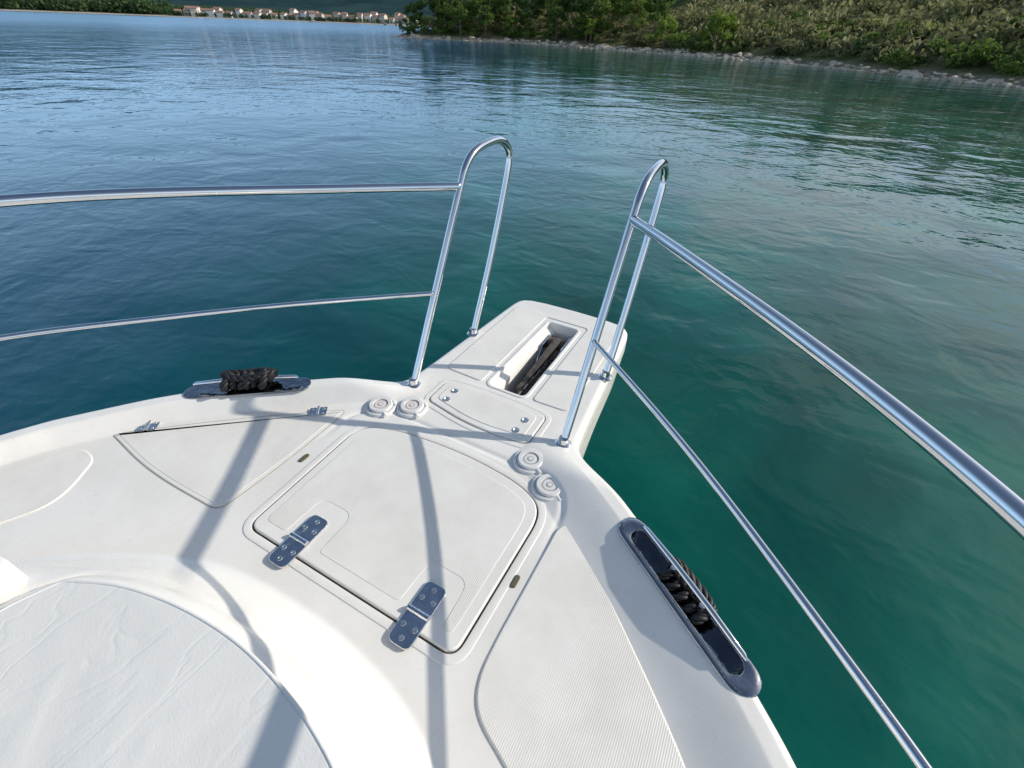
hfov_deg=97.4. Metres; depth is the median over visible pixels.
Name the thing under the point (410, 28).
scrub bush
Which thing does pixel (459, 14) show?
pine tree
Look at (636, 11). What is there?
pine tree
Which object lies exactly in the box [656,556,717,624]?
rope
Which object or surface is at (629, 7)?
pine tree
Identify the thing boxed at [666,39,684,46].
scrub bush
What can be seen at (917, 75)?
boulder
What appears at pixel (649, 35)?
scrub bush
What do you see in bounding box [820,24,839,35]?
scrub bush
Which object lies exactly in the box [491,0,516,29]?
pine tree
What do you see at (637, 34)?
scrub bush
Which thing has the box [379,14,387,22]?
house
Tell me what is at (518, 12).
pine tree
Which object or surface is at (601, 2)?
pine tree
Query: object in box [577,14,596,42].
broadleaf tree
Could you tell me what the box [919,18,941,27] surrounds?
scrub bush
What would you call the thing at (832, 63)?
boulder
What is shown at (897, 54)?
scrub bush
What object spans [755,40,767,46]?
scrub bush
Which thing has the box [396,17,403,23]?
house
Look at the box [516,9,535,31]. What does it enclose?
pine tree
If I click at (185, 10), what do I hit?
house
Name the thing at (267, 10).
house
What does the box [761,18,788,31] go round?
scrub bush
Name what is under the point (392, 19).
house
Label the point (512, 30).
scrub bush
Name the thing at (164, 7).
woods
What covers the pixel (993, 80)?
boulder
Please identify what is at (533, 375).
anchor
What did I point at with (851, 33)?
scrub bush
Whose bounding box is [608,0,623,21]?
pine tree
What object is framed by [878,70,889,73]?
boulder
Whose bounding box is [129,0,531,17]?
hills
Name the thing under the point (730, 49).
scrub bush
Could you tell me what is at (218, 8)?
house
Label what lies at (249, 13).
house
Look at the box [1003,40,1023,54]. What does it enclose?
scrub bush
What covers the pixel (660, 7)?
pine tree
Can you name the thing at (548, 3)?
pine tree
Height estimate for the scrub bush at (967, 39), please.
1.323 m
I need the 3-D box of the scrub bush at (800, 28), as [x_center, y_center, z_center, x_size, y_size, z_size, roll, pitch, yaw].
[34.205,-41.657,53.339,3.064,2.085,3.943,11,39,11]
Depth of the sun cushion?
0.71 m
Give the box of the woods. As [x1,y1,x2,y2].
[0,0,457,24]
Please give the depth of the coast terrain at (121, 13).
348.29 m
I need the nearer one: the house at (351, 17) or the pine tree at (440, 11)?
the pine tree at (440, 11)
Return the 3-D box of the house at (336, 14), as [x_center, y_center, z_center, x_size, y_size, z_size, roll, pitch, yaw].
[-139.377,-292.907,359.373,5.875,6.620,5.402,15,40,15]
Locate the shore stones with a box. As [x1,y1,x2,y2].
[392,33,1023,88]
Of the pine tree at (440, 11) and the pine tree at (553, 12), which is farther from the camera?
the pine tree at (440, 11)
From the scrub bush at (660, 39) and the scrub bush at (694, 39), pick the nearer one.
the scrub bush at (694, 39)
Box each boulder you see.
[764,58,773,62]
[777,59,786,63]
[829,61,837,66]
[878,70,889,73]
[903,71,918,76]
[910,73,923,77]
[947,77,963,81]
[985,78,1002,84]
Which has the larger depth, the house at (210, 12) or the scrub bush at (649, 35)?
the house at (210, 12)
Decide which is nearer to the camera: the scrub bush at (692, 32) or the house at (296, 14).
the scrub bush at (692, 32)
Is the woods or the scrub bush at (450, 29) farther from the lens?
the woods
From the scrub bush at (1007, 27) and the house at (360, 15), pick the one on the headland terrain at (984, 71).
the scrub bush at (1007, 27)
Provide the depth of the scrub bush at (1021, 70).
32.63 m
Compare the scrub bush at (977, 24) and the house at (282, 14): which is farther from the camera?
the house at (282, 14)
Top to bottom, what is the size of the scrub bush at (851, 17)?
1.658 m
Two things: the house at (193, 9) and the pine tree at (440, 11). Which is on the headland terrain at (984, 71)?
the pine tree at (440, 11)
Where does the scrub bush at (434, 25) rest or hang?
on the headland terrain at (984, 71)
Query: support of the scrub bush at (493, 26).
on the headland terrain at (984, 71)
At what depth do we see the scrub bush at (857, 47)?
43.82 m
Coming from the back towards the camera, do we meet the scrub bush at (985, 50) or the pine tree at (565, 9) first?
the pine tree at (565, 9)
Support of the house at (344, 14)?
on the coast terrain at (121, 13)
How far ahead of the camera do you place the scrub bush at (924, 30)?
43.33 m
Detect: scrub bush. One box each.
[398,23,415,33]
[413,20,429,31]
[428,21,442,29]
[432,25,448,34]
[445,27,453,32]
[469,30,481,36]
[489,20,501,31]
[505,26,522,38]
[521,30,537,39]
[540,29,555,37]
[567,27,581,37]
[582,31,602,39]
[593,34,605,41]
[620,31,646,43]
[627,35,652,46]
[642,31,660,41]
[654,32,669,43]
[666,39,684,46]
[670,30,690,46]
[684,29,698,41]
[684,36,710,51]
[685,39,707,49]
[705,35,723,49]
[721,44,737,52]
[729,32,755,46]
[730,24,751,33]
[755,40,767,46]
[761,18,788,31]
[773,10,804,24]
[774,43,804,55]
[785,33,817,53]
[787,23,813,38]
[808,23,839,34]
[808,38,818,47]
[815,32,845,46]
[818,50,833,56]
[819,15,832,24]
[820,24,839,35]
[830,19,857,31]
[841,27,882,41]
[842,13,859,21]
[852,17,870,30]
[854,38,885,50]
[856,30,905,47]
[857,31,901,48]
[865,16,881,22]
[878,48,931,69]
[891,20,919,42]
[892,22,936,43]
[917,39,938,50]
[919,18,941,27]
[927,36,960,55]
[941,37,1003,68]
[945,36,973,47]
[967,20,989,35]
[988,22,1023,38]
[991,15,1023,27]
[991,21,1018,33]
[994,54,1023,75]
[995,48,1023,65]
[1000,61,1023,74]
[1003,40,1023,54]
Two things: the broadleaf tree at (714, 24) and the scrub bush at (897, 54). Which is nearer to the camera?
the scrub bush at (897, 54)
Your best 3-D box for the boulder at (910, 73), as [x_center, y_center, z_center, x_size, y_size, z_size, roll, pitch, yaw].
[33.550,-25.989,37.892,1.357,0.615,0.979,-14,27,-4]
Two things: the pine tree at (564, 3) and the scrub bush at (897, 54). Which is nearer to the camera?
the scrub bush at (897, 54)
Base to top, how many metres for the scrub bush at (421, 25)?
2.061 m
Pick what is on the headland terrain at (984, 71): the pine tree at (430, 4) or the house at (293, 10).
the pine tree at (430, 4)
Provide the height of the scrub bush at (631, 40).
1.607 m
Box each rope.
[219,366,277,391]
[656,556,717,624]
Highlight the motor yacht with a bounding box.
[0,136,1023,767]
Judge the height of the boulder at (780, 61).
0.646 m
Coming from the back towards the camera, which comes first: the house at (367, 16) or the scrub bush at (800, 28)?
the house at (367, 16)
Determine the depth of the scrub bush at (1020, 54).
33.22 m
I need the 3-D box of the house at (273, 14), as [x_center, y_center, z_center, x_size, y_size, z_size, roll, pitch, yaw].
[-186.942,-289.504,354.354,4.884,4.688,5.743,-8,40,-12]
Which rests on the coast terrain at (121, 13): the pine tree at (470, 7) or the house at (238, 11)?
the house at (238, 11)
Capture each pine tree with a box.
[402,0,426,31]
[415,0,447,19]
[433,1,454,25]
[434,3,453,21]
[440,0,468,20]
[448,3,470,35]
[454,0,478,19]
[464,0,477,21]
[474,0,501,23]
[477,5,493,36]
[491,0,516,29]
[511,0,526,11]
[515,0,538,16]
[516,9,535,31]
[529,0,548,25]
[536,0,552,20]
[546,5,567,38]
[548,0,571,30]
[557,0,589,26]
[571,0,612,41]
[583,0,611,25]
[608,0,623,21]
[610,0,634,27]
[620,0,647,34]
[631,0,654,27]
[642,0,675,34]
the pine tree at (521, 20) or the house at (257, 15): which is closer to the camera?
the pine tree at (521, 20)
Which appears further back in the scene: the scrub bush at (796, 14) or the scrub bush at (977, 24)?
the scrub bush at (796, 14)
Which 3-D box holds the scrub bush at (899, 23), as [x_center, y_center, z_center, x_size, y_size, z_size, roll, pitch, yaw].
[39.337,-35.258,45.170,3.090,2.062,4.091,11,39,11]
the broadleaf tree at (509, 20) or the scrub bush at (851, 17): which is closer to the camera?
the scrub bush at (851, 17)
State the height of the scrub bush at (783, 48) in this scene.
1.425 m
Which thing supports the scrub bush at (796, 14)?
on the headland terrain at (984, 71)
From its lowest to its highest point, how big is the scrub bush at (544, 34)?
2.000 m
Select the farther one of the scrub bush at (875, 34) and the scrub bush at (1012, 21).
the scrub bush at (875, 34)
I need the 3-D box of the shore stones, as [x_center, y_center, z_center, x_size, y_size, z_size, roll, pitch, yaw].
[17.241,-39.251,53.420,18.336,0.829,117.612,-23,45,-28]
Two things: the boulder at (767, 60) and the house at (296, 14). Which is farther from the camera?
the house at (296, 14)
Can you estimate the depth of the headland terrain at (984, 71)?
55.29 m
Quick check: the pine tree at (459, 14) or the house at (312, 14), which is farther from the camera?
the house at (312, 14)
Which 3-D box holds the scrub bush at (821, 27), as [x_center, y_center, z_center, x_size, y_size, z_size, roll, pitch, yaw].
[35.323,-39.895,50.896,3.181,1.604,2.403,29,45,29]
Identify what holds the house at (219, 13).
on the coast terrain at (121, 13)
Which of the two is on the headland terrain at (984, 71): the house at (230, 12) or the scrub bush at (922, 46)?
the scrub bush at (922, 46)
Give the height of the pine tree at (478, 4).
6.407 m
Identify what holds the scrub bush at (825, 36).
on the headland terrain at (984, 71)
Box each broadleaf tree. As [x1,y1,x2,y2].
[501,15,515,29]
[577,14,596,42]
[653,15,678,47]
[698,7,733,49]
[719,11,737,32]
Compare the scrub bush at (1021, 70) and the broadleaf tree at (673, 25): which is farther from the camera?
the broadleaf tree at (673, 25)
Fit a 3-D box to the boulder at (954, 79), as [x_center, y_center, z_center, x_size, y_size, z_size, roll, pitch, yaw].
[34.314,-23.456,34.814,0.789,0.540,0.938,1,39,-2]
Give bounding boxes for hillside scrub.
[423,0,1023,69]
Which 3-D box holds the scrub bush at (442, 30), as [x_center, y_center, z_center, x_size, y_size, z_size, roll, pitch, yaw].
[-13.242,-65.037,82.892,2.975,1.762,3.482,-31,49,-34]
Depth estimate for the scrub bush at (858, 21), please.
49.34 m
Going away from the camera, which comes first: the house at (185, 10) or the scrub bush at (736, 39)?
the scrub bush at (736, 39)
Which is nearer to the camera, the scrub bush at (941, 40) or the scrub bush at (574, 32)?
the scrub bush at (941, 40)
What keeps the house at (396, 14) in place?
on the coast terrain at (121, 13)
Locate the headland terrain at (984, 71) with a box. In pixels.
[398,0,1023,86]
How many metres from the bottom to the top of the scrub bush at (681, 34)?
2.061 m
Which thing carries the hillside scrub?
on the headland terrain at (984, 71)
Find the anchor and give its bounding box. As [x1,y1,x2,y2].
[516,338,561,395]
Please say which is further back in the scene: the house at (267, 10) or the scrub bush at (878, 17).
the house at (267, 10)
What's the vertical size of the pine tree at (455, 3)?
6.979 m
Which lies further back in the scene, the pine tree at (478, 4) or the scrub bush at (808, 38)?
the pine tree at (478, 4)
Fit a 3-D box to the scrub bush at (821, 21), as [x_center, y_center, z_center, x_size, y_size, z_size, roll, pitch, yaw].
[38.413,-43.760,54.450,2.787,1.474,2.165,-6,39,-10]
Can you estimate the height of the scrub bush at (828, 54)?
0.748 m
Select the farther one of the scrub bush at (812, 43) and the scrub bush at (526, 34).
the scrub bush at (526, 34)
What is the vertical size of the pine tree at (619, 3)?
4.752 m
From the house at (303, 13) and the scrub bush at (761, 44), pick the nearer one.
the scrub bush at (761, 44)
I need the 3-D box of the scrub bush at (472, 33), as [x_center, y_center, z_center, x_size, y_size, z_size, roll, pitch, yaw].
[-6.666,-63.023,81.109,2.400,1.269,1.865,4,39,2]
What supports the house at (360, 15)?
on the coast terrain at (121, 13)
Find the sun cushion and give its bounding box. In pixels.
[0,579,336,767]
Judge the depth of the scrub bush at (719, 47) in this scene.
56.50 m
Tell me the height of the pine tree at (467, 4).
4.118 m
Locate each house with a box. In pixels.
[182,8,191,15]
[188,6,198,15]
[204,8,216,16]
[212,7,222,10]
[215,10,224,17]
[225,11,235,17]
[234,8,243,17]
[242,11,252,17]
[252,12,262,18]
[262,9,271,17]
[270,12,277,18]
[280,12,288,18]
[289,8,297,12]
[293,13,300,19]
[299,10,308,20]
[308,11,315,20]
[315,13,323,20]
[332,12,341,20]
[341,12,347,21]
[347,15,357,21]
[356,13,364,22]
[363,13,372,22]
[371,15,379,22]
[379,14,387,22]
[388,17,395,23]
[394,12,400,22]
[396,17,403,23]
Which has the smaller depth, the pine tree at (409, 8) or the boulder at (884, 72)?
the boulder at (884, 72)
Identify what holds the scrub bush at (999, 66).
on the headland terrain at (984, 71)
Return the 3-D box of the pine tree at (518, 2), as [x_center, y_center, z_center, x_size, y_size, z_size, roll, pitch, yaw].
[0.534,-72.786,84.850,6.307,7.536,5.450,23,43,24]
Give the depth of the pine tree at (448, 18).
87.87 m
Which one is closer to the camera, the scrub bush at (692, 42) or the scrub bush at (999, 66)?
the scrub bush at (999, 66)
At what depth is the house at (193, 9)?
345.79 m
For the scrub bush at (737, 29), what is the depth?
57.86 m
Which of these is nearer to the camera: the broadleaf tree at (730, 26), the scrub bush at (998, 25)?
the scrub bush at (998, 25)
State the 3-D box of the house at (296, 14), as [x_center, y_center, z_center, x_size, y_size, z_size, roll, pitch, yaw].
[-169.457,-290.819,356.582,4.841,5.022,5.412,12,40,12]
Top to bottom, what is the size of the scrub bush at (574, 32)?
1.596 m
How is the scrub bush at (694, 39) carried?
on the headland terrain at (984, 71)
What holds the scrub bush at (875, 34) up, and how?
on the headland terrain at (984, 71)
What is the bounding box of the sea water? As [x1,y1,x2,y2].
[0,11,1023,767]
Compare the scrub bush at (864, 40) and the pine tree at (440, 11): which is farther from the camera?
the pine tree at (440, 11)
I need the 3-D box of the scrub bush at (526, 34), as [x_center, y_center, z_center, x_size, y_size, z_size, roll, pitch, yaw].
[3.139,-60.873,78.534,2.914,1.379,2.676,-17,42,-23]
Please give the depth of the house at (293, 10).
361.75 m
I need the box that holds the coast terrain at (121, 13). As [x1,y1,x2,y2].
[0,5,434,25]
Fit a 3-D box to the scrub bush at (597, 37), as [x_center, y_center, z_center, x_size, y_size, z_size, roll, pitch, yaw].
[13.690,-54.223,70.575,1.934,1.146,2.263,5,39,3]
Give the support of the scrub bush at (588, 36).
on the headland terrain at (984, 71)
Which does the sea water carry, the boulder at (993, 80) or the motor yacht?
the motor yacht
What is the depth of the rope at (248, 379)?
1.58 m
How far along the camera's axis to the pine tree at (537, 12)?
80.16 m
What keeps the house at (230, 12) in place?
on the coast terrain at (121, 13)
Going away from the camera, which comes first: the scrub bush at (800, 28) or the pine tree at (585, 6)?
the scrub bush at (800, 28)
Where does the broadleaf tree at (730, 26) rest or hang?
on the headland terrain at (984, 71)
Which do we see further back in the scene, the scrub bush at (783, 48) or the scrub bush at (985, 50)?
the scrub bush at (783, 48)
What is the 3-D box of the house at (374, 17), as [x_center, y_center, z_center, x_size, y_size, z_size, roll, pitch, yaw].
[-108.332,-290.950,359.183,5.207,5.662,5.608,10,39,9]
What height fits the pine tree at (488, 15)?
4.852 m
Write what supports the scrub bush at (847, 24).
on the headland terrain at (984, 71)
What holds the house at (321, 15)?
on the coast terrain at (121, 13)
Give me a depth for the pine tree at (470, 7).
86.29 m

